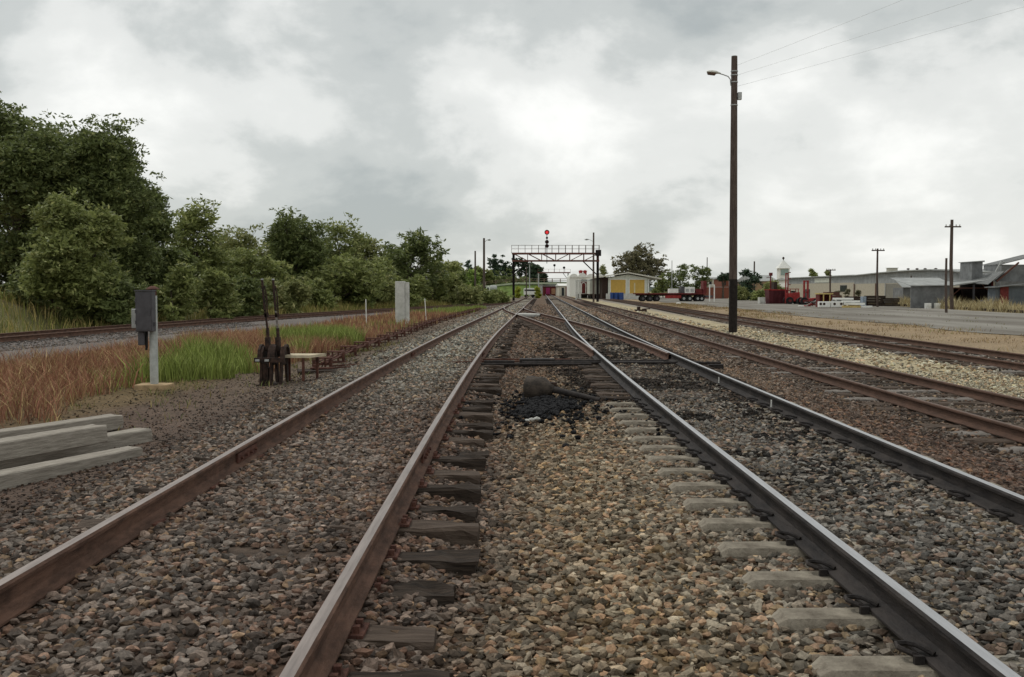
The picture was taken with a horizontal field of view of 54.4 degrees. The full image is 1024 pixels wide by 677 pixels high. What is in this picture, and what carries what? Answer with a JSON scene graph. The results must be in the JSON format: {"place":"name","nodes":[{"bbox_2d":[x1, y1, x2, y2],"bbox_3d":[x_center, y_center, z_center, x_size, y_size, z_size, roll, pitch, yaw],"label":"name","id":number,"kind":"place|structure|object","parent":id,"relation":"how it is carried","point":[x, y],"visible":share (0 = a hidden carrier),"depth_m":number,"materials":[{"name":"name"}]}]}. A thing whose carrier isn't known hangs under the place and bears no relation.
{"place":"outdoors","nodes":[
{"label":"outdoors","id":0,"kind":"place"},
{"bbox_2d":[0,327,387,427],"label":"seeding grass","id":1,"kind":"structure","parent":0,"point":[90,373],"depth_m":17.90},
{"bbox_2d":[115,320,366,388],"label":"green grass","id":2,"kind":"structure","parent":0,"point":[195,361],"depth_m":20.48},
{"bbox_2d":[224,304,488,334],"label":"seeding grass","id":3,"kind":"structure","parent":0,"point":[384,319],"depth_m":49.44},
{"bbox_2d":[0,292,1023,676],"bbox_3d":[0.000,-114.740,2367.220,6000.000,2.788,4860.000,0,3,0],"label":"ground","id":4,"kind":"structure","parent":0,"point":[104,400],"depth_m":14.00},
{"bbox_2d":[0,226,60,311],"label":"shrub","id":5,"kind":"object","parent":4,"relation":"on","point":[12,285],"visible":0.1,"depth_m":42.93,"materials":[{"name":"green plant"}]},
{"bbox_2d":[0,91,102,292],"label":"broadleaf tree","id":6,"kind":"object","parent":4,"relation":"on","point":[30,157],"visible":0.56,"depth_m":49.75,"materials":[{"name":"green plant"}]},
{"bbox_2d":[0,414,123,437],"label":"timber baulk","id":7,"kind":"object","parent":4,"relation":"on","point":[111,422],"visible":0.59,"depth_m":11.14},
{"bbox_2d":[0,446,142,490],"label":"timber baulk","id":8,"kind":"object","parent":4,"relation":"on","point":[13,477],"visible":0.8,"depth_m":8.70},
{"bbox_2d":[7,185,136,326],"bbox_3d":[-18.609,-3.427,42.493,5.079,6.214,6.079,0,3,0],"label":"broadleaf tree","id":9,"kind":"object","parent":4,"relation":"on","point":[71,262],"visible":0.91,"depth_m":41.58,"materials":[{"name":"green plant"}]},
{"bbox_2d":[0,428,152,469],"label":"timber baulk","id":10,"kind":"object","parent":4,"relation":"on","point":[123,438],"visible":0.51,"depth_m":10.07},
{"bbox_2d":[0,424,107,461],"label":"timber baulk","id":11,"kind":"object","parent":10,"relation":"on","point":[26,445],"visible":1,"depth_m":9.15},
{"bbox_2d":[0,113,171,289],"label":"broadleaf tree","id":12,"kind":"object","parent":4,"relation":"on","point":[119,186],"visible":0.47,"depth_m":51.89,"materials":[{"name":"green plant"}]},
{"bbox_2d":[78,268,147,326],"bbox_3d":[-17.041,-1.617,42.868,3.426,3.014,2.716,2,3,37],"label":"shrub","id":13,"kind":"object","parent":4,"relation":"on","point":[123,305],"visible":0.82,"depth_m":42.34,"materials":[{"name":"green plant"}]},
{"bbox_2d":[131,286,173,389],"bbox_3d":[-6.006,0.011,16.578,0.580,1.770,0.485,0,3,0],"label":"relay post","id":14,"kind":"object","parent":4,"relation":"on","point":[144,321],"visible":0.94,"depth_m":16.45,"materials":[{"name":"metal"}]},
{"bbox_2d":[127,182,180,288],"bbox_3d":[-21.662,-5.452,57.990,4.626,7.258,5.977,-2,4,-41],"label":"broadleaf tree","id":15,"kind":"object","parent":4,"relation":"on","point":[155,278],"visible":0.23,"depth_m":57.03,"materials":[{"name":"green plant"}]},
{"bbox_2d":[153,254,201,321],"bbox_3d":[-16.649,-2.230,48.235,3.199,3.696,3.839,0,3,0],"label":"shrub","id":16,"kind":"object","parent":4,"relation":"on","point":[179,291],"visible":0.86,"depth_m":48.04,"materials":[{"name":"green plant"}]},
{"bbox_2d":[156,241,200,291],"bbox_3d":[-20.988,-3.727,60.119,4.583,4.477,5.046,-2,3,-30],"label":"broadleaf tree","id":17,"kind":"object","parent":4,"relation":"on","point":[174,252],"visible":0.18,"depth_m":59.15,"materials":[{"name":"green plant"}]},
{"bbox_2d":[160,193,236,284],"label":"broadleaf tree","id":18,"kind":"object","parent":4,"relation":"on","point":[191,224],"visible":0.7,"depth_m":65.40,"materials":[{"name":"green plant"}]},
{"bbox_2d":[15,340,415,430],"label":"verge weeds","id":19,"kind":"object","parent":4,"relation":"on","point":[296,366],"visible":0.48,"depth_m":16.74,"materials":[{"name":"brown plant"}]},
{"bbox_2d":[187,265,244,319],"bbox_3d":[-15.508,-2.270,51.094,3.729,3.112,2.849,-2,3,-30],"label":"shrub","id":20,"kind":"object","parent":4,"relation":"on","point":[216,289],"visible":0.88,"depth_m":50.72,"materials":[{"name":"green plant"}]},
{"bbox_2d":[0,286,450,332],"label":"bank grass","id":21,"kind":"structure","parent":4,"relation":"on","point":[342,306],"depth_m":42.54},
{"bbox_2d":[203,223,269,267],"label":"broadleaf tree","id":22,"kind":"object","parent":4,"relation":"on","point":[232,242],"visible":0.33,"depth_m":73.18,"materials":[{"name":"green plant"}]},
{"bbox_2d":[230,270,278,316],"bbox_3d":[-14.766,-2.304,54.825,3.378,3.005,2.784,1,3,28],"label":"shrub","id":23,"kind":"object","parent":4,"relation":"on","point":[248,291],"visible":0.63,"depth_m":54.38,"materials":[{"name":"green plant"}]},
{"bbox_2d":[217,245,292,309],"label":"broadleaf tree","id":24,"kind":"object","parent":4,"relation":"on","point":[268,265],"visible":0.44,"depth_m":65.20,"materials":[{"name":"green plant"}]},
{"bbox_2d":[0,299,533,343],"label":"railway track","id":25,"kind":"structure","parent":4,"relation":"on","point":[41,334],"depth_m":43.01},
{"bbox_2d":[0,295,536,676],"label":"railway track","id":26,"kind":"structure","parent":4,"relation":"on","point":[334,626],"depth_m":6.04,"materials":[{"name":"metal"}]},
{"bbox_2d":[332,358,569,366],"bbox_3d":[-1.276,0.496,20.479,4.953,0.159,0.046,0,3,-2],"label":"cross rod","id":27,"kind":"object","parent":26,"relation":"attached to","point":[466,359],"visible":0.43,"depth_m":20.48,"materials":[{"name":"metal"}]},
{"bbox_2d":[249,276,289,315],"bbox_3d":[-14.681,-2.269,57.687,3.682,2.765,2.800,-2,3,-34],"label":"shrub","id":28,"kind":"object","parent":4,"relation":"on","point":[281,290],"visible":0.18,"depth_m":57.47,"materials":[{"name":"green plant"}]},
{"bbox_2d":[254,279,289,386],"bbox_3d":[-4.177,-0.104,17.386,0.520,1.886,0.660,0,3,0],"label":"lever frame","id":29,"kind":"object","parent":4,"relation":"on","point":[268,353],"visible":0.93,"depth_m":17.34,"materials":[{"name":"metal"}]},
{"bbox_2d":[271,275,313,313],"bbox_3d":[-14.233,-2.646,63.981,3.037,2.911,2.798,-2,4,-42],"label":"shrub","id":30,"kind":"object","parent":4,"relation":"on","point":[297,295],"visible":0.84,"depth_m":63.51,"materials":[{"name":"green plant"}]},
{"bbox_2d":[259,205,336,291],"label":"broadleaf tree","id":31,"kind":"object","parent":4,"relation":"on","point":[291,241],"visible":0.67,"depth_m":78.99,"materials":[{"name":"green plant"}]},
{"bbox_2d":[285,353,325,380],"bbox_3d":[-3.703,0.539,17.687,0.700,0.515,0.520,0,3,0],"label":"plank stand","id":32,"kind":"object","parent":4,"relation":"on","point":[303,356],"visible":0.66,"depth_m":17.63,"materials":[{"name":"wood"}]},
{"bbox_2d":[297,364,339,374],"bbox_3d":[-3.786,0.603,19.719,0.900,0.190,0.737,-1,3,-14],"label":"crank assembly","id":33,"kind":"object","parent":4,"relation":"on","point":[321,369],"visible":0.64,"depth_m":19.46,"materials":[{"name":"metal"}]},
{"bbox_2d":[303,277,340,309],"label":"shrub","id":34,"kind":"object","parent":4,"relation":"on","point":[323,297],"visible":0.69,"depth_m":71.62,"materials":[{"name":"green plant"}]},
{"bbox_2d":[288,252,393,307],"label":"broadleaf tree","id":35,"kind":"object","parent":4,"relation":"on","point":[348,273],"visible":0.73,"depth_m":77.16,"materials":[{"name":"green plant"}]},
{"bbox_2d":[314,212,385,279],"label":"broadleaf tree","id":36,"kind":"object","parent":4,"relation":"on","point":[339,232],"visible":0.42,"depth_m":85.40,"materials":[{"name":"green plant"}]},
{"bbox_2d":[334,283,381,308],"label":"shrub","id":37,"kind":"object","parent":4,"relation":"on","point":[355,294],"visible":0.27,"depth_m":78.82,"materials":[{"name":"green plant"}]},
{"bbox_2d":[347,232,392,261],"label":"broadleaf tree","id":38,"kind":"object","parent":4,"relation":"on","point":[371,249],"visible":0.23,"depth_m":96.87,"materials":[{"name":"green plant"}]},
{"bbox_2d":[371,275,394,307],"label":"shrub","id":39,"kind":"object","parent":4,"relation":"on","point":[389,291],"visible":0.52,"depth_m":83.15,"materials":[{"name":"green plant"}]},
{"bbox_2d":[367,256,407,297],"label":"broadleaf tree","id":40,"kind":"object","parent":4,"relation":"on","point":[395,277],"visible":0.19,"depth_m":86.72,"materials":[{"name":"green plant"}]},
{"bbox_2d":[312,307,480,366],"bbox_3d":[-3.518,-0.991,51.919,1.000,0.344,64.218,0,3,1],"label":"point rodding","id":41,"kind":"object","parent":4,"relation":"on","point":[342,353],"visible":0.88,"depth_m":28.74,"materials":[{"name":"metal"}]},
{"bbox_2d":[395,281,409,323],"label":"relay cabinet","id":42,"kind":"structure","parent":4,"relation":"on","point":[402,307],"depth_m":48.79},
{"bbox_2d":[394,273,433,306],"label":"shrub","id":43,"kind":"object","parent":4,"relation":"on","point":[417,292],"visible":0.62,"depth_m":87.10,"materials":[{"name":"green plant"}]},
{"bbox_2d":[378,226,450,290],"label":"broadleaf tree","id":44,"kind":"object","parent":4,"relation":"on","point":[405,254],"visible":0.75,"depth_m":93.40,"materials":[{"name":"green plant"}]},
{"bbox_2d":[413,254,462,302],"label":"broadleaf tree","id":45,"kind":"object","parent":4,"relation":"on","point":[439,292],"visible":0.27,"depth_m":101.77,"materials":[{"name":"green plant"}]},
{"bbox_2d":[444,271,465,295],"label":"shrub","id":46,"kind":"object","parent":4,"relation":"on","point":[456,282],"visible":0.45,"depth_m":105.17,"materials":[{"name":"green plant"}]},
{"bbox_2d":[444,260,468,272],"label":"distant tree","id":47,"kind":"object","parent":4,"relation":"on","point":[455,266],"visible":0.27,"depth_m":207.81,"materials":[{"name":"green plant"}]},
{"bbox_2d":[440,283,486,304],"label":"bush","id":48,"kind":"object","parent":4,"relation":"on","point":[463,294],"visible":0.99,"depth_m":99.07,"materials":[{"name":"green plant"}]},
{"bbox_2d":[466,269,482,288],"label":"distant tree","id":49,"kind":"object","parent":4,"relation":"on","point":[470,275],"visible":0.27,"depth_m":169.12,"materials":[{"name":"green plant"}]},
{"bbox_2d":[470,286,501,303],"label":"bush","id":50,"kind":"object","parent":4,"relation":"on","point":[490,297],"visible":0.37,"depth_m":107.54,"materials":[{"name":"green plant"}]},
{"bbox_2d":[476,265,496,285],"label":"distant tree","id":51,"kind":"object","parent":4,"relation":"on","point":[489,276],"visible":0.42,"depth_m":328.44,"materials":[{"name":"green plant"}]},
{"bbox_2d":[486,254,519,283],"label":"distant tree","id":52,"kind":"object","parent":4,"relation":"on","point":[494,264],"visible":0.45,"depth_m":368.55,"materials":[{"name":"green plant"}]},
{"bbox_2d":[492,288,514,302],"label":"bush","id":53,"kind":"object","parent":4,"relation":"on","point":[505,298],"visible":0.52,"depth_m":113.13,"materials":[{"name":"green plant"}]},
{"bbox_2d":[0,319,1022,372],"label":"ballast stones","id":54,"kind":"object","parent":4,"relation":"on","point":[475,340],"visible":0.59,"depth_m":28.05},
{"bbox_2d":[0,430,1023,676],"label":"ballast stones","id":55,"kind":"object","parent":4,"relation":"on","point":[586,512],"visible":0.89,"depth_m":5.40,"materials":[{"name":"gravel"}]},
{"bbox_2d":[1,357,1023,459],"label":"ballast stones","id":56,"kind":"object","parent":4,"relation":"on","point":[831,405],"visible":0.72,"depth_m":13.14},
{"bbox_2d":[459,379,660,447],"bbox_3d":[0.542,0.862,13.117,2.347,0.142,7.441,0,3,0],"label":"coal spill","id":57,"kind":"object","parent":56,"relation":"on","point":[544,406],"visible":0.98,"depth_m":12.32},
{"bbox_2d":[480,358,723,369],"bbox_3d":[1.700,0.505,19.775,5.000,0.220,0.746,0,3,0],"label":"point gear","id":58,"kind":"object","parent":56,"relation":"on","point":[530,362],"visible":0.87,"depth_m":19.54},
{"bbox_2d":[492,269,539,285],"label":"distant tree","id":59,"kind":"object","parent":4,"relation":"on","point":[500,278],"visible":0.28,"depth_m":329.08,"materials":[{"name":"green plant"}]},
{"bbox_2d":[497,284,536,295],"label":"grass embankment","id":60,"kind":"structure","parent":4,"relation":"on","point":[507,288],"depth_m":306.24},
{"bbox_2d":[507,257,532,277],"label":"distant tree","id":61,"kind":"object","parent":4,"relation":"on","point":[522,271],"visible":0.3,"depth_m":373.93,"materials":[{"name":"green plant"}]},
{"bbox_2d":[485,278,566,295],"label":"road overbridge","id":62,"kind":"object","parent":4,"relation":"on","point":[544,282],"visible":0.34,"depth_m":307.53,"materials":[{"name":"green concrete"}]},
{"bbox_2d":[527,263,543,281],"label":"distant tree","id":63,"kind":"object","parent":4,"relation":"on","point":[535,269],"visible":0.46,"depth_m":358.02,"materials":[{"name":"green plant"}]},
{"bbox_2d":[543,285,555,295],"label":"storage shed","id":64,"kind":"structure","parent":4,"relation":"on","point":[548,290],"depth_m":319.60,"materials":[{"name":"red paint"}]},
{"bbox_2d":[511,245,600,301],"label":"signal gantry","id":65,"kind":"object","parent":4,"relation":"on","point":[597,254],"visible":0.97,"depth_m":149.32,"materials":[{"name":"metal"}]},
{"bbox_2d":[556,284,566,295],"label":"station building","id":66,"kind":"structure","parent":4,"relation":"on","point":[561,289],"depth_m":284.71,"materials":[{"name":"white paint"}]},
{"bbox_2d":[523,376,600,400],"bbox_3d":[0.680,0.713,13.721,1.205,0.360,0.358,2,3,33],"label":"shovel","id":67,"kind":"object","parent":4,"relation":"on","point":[533,386],"visible":0.9,"depth_m":13.79,"materials":[{"name":"metal"}]},
{"bbox_2d":[421,304,709,325],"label":"ballast stones","id":68,"kind":"object","parent":4,"relation":"on","point":[567,312],"visible":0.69,"depth_m":62.41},
{"bbox_2d":[578,279,586,297],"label":"goods wagon","id":69,"kind":"object","parent":4,"relation":"on","point":[583,288],"visible":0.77,"depth_m":203.68,"materials":[{"name":"white paint"}]},
{"bbox_2d":[567,270,602,296],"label":"grain store","id":70,"kind":"structure","parent":4,"relation":"on","point":[571,278],"depth_m":264.63,"materials":[{"name":"white paint"}]},
{"bbox_2d":[587,279,599,297],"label":"goods wagon","id":71,"kind":"object","parent":4,"relation":"on","point":[590,288],"visible":0.48,"depth_m":195.80,"materials":[{"name":"metal"}]},
{"bbox_2d":[503,306,706,365],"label":"crossover track","id":72,"kind":"structure","parent":4,"relation":"on","point":[560,332],"depth_m":28.86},
{"bbox_2d":[585,272,661,298],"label":"goods shed","id":73,"kind":"structure","parent":4,"relation":"on","point":[628,284],"depth_m":189.67,"materials":[{"name":"concrete"}]},
{"bbox_2d":[610,279,625,292],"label":"door","id":74,"kind":"structure","parent":73,"relation":"in","point":[616,285],"depth_m":189.63,"materials":[{"name":"yellow paint"}]},
{"bbox_2d":[629,279,644,292],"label":"door","id":75,"kind":"structure","parent":73,"relation":"in","point":[639,283],"depth_m":189.63,"materials":[{"name":"yellow paint"}]},
{"bbox_2d":[610,242,671,292],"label":"gum tree","id":76,"kind":"object","parent":4,"relation":"on","point":[634,262],"visible":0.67,"depth_m":232.38,"materials":[{"name":"green plant"}]},
{"bbox_2d":[651,273,669,297],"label":"tree","id":77,"kind":"object","parent":4,"relation":"on","point":[661,287],"visible":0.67,"depth_m":223.90,"materials":[{"name":"green plant"}]},
{"bbox_2d":[661,263,692,292],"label":"tree","id":78,"kind":"object","parent":4,"relation":"on","point":[681,275],"visible":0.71,"depth_m":214.36,"materials":[{"name":"green plant"}]},
{"bbox_2d":[689,264,711,294],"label":"tree","id":79,"kind":"object","parent":4,"relation":"on","point":[705,271],"visible":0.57,"depth_m":218.87,"materials":[{"name":"green plant"}]},
{"bbox_2d":[704,287,727,298],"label":"brick wall","id":80,"kind":"structure","parent":4,"relation":"on","point":[718,292],"depth_m":204.78,"materials":[{"name":"brick"}]},
{"bbox_2d":[717,272,728,298],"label":"umbrella tree","id":81,"kind":"object","parent":4,"relation":"on","point":[723,278],"visible":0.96,"depth_m":204.40,"materials":[{"name":"green plant"}]},
{"bbox_2d":[707,55,741,332],"bbox_3d":[8.630,-5.715,40.758,1.432,11.569,0.375,0,3,0],"label":"lamp pole","id":82,"kind":"object","parent":4,"relation":"on","point":[733,279],"visible":0.98,"depth_m":40.66,"materials":[{"name":"wood"}]},
{"bbox_2d":[737,285,750,299],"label":"tree","id":83,"kind":"object","parent":4,"relation":"on","point":[743,293],"visible":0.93,"depth_m":168.77,"materials":[{"name":"green plant"}]},
{"bbox_2d":[739,268,761,299],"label":"tree","id":84,"kind":"object","parent":4,"relation":"on","point":[748,285],"visible":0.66,"depth_m":174.19,"materials":[{"name":"green plant"}]},
{"bbox_2d":[749,288,764,300],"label":"tree","id":85,"kind":"object","parent":4,"relation":"on","point":[755,295],"visible":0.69,"depth_m":163.63,"materials":[{"name":"green plant"}]},
{"bbox_2d":[545,294,1023,676],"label":"railway track","id":86,"kind":"structure","parent":4,"relation":"on","point":[939,645],"depth_m":6.20,"materials":[{"name":"metal"}]},
{"bbox_2d":[561,296,1023,452],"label":"railway track","id":87,"kind":"structure","parent":4,"relation":"on","point":[1010,433],"depth_m":16.88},
{"bbox_2d":[603,299,1023,376],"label":"railway track","id":88,"kind":"structure","parent":4,"relation":"on","point":[895,345],"depth_m":31.07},
{"bbox_2d":[637,297,1023,334],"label":"gravel yard","id":89,"kind":"structure","parent":4,"relation":"on","point":[1012,324],"depth_m":68.21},
{"bbox_2d":[633,281,712,300],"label":"flatbed trailer","id":90,"kind":"object","parent":89,"relation":"on","point":[684,297],"visible":0.91,"depth_m":154.75,"materials":[{"name":"red paint"}]},
{"bbox_2d":[764,289,786,303],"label":"skip","id":91,"kind":"object","parent":89,"relation":"on","point":[774,296],"visible":0.92,"depth_m":126.88,"materials":[{"name":"red paint"}]},
{"bbox_2d":[783,272,799,303],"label":"forklift","id":92,"kind":"object","parent":89,"relation":"on","point":[791,297],"visible":0.84,"depth_m":124.25,"materials":[{"name":"red paint"}]},
{"bbox_2d":[797,280,815,304],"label":"forklift","id":93,"kind":"object","parent":89,"relation":"on","point":[800,301],"visible":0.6,"depth_m":118.29,"materials":[{"name":"red paint"}]},
{"bbox_2d":[815,293,832,306],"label":"timber crate","id":94,"kind":"object","parent":89,"relation":"on","point":[823,296],"visible":0.7,"depth_m":101.47,"materials":[{"name":"red paint"}]},
{"bbox_2d":[866,296,885,305],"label":"timber stack","id":95,"kind":"object","parent":89,"relation":"on","point":[871,300],"visible":0.59,"depth_m":107.93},
{"bbox_2d":[879,298,899,305],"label":"timber stack","id":96,"kind":"object","parent":89,"relation":"on","point":[890,301],"visible":0.91,"depth_m":107.94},
{"bbox_2d":[872,248,884,306],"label":"utility pole","id":97,"kind":"object","parent":4,"relation":"on","point":[877,296],"visible":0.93,"depth_m":102.74,"materials":[{"name":"metal"}]},
{"bbox_2d":[788,269,994,297],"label":"warehouse","id":98,"kind":"structure","parent":4,"relation":"on","point":[865,284],"depth_m":135.19,"materials":[{"name":"metal"}]},
{"bbox_2d":[886,284,901,297],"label":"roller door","id":99,"kind":"structure","parent":98,"relation":"in","point":[889,287],"depth_m":125.98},
{"bbox_2d":[893,280,910,298],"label":"shed","id":100,"kind":"structure","parent":4,"relation":"on","point":[905,289],"depth_m":112.37,"materials":[{"name":"grey metal"}]},
{"bbox_2d":[890,260,996,307],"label":"iron shed","id":101,"kind":"structure","parent":4,"relation":"on","point":[927,290],"depth_m":97.69,"materials":[{"name":"grey metal"}]},
{"bbox_2d":[944,258,947,312],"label":"utility pole","id":102,"kind":"object","parent":4,"relation":"on","point":[946,301],"visible":0.79,"depth_m":75.81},
{"bbox_2d":[945,220,960,309],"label":"utility pole","id":103,"kind":"object","parent":4,"relation":"on","point":[951,226],"visible":0.93,"depth_m":89.67,"materials":[{"name":"wood"}]},
{"bbox_2d":[898,294,1023,312],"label":"tall dry grass","id":104,"kind":"structure","parent":4,"relation":"on","point":[995,305],"depth_m":85.28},
{"bbox_2d":[953,262,1023,305],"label":"iron shed","id":105,"kind":"structure","parent":4,"relation":"on","point":[1014,293],"depth_m":92.86,"materials":[{"name":"grey metal"}]},
{"bbox_2d":[1000,286,1008,302],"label":"door","id":106,"kind":"structure","parent":105,"relation":"in","point":[1004,291],"depth_m":91.81,"materials":[{"name":"red paint"}]},
{"bbox_2d":[983,255,1023,285],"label":"shed","id":107,"kind":"object","parent":4,"relation":"on","point":[996,266],"visible":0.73,"depth_m":104.21,"materials":[{"name":"grey metal"}]},
{"bbox_2d":[0,0,1023,286],"label":"sky","id":108,"kind":"structure","parent":0,"point":[507,123],"materials":[{"name":"white"}]},
{"bbox_2d":[738,275,775,290],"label":"roofed house","id":109,"kind":"structure","parent":0,"point":[764,280],"depth_m":216.24,"materials":[{"name":"beige brick"}]},
{"bbox_2d":[775,257,790,278],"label":"roof turret","id":110,"kind":"object","parent":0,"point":[783,267],"visible":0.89,"depth_m":238.34,"materials":[{"name":"white paint"}]},
{"bbox_2d":[645,302,1023,351],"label":"dry grass","id":111,"kind":"structure","parent":0,"point":[688,306],"depth_m":51.78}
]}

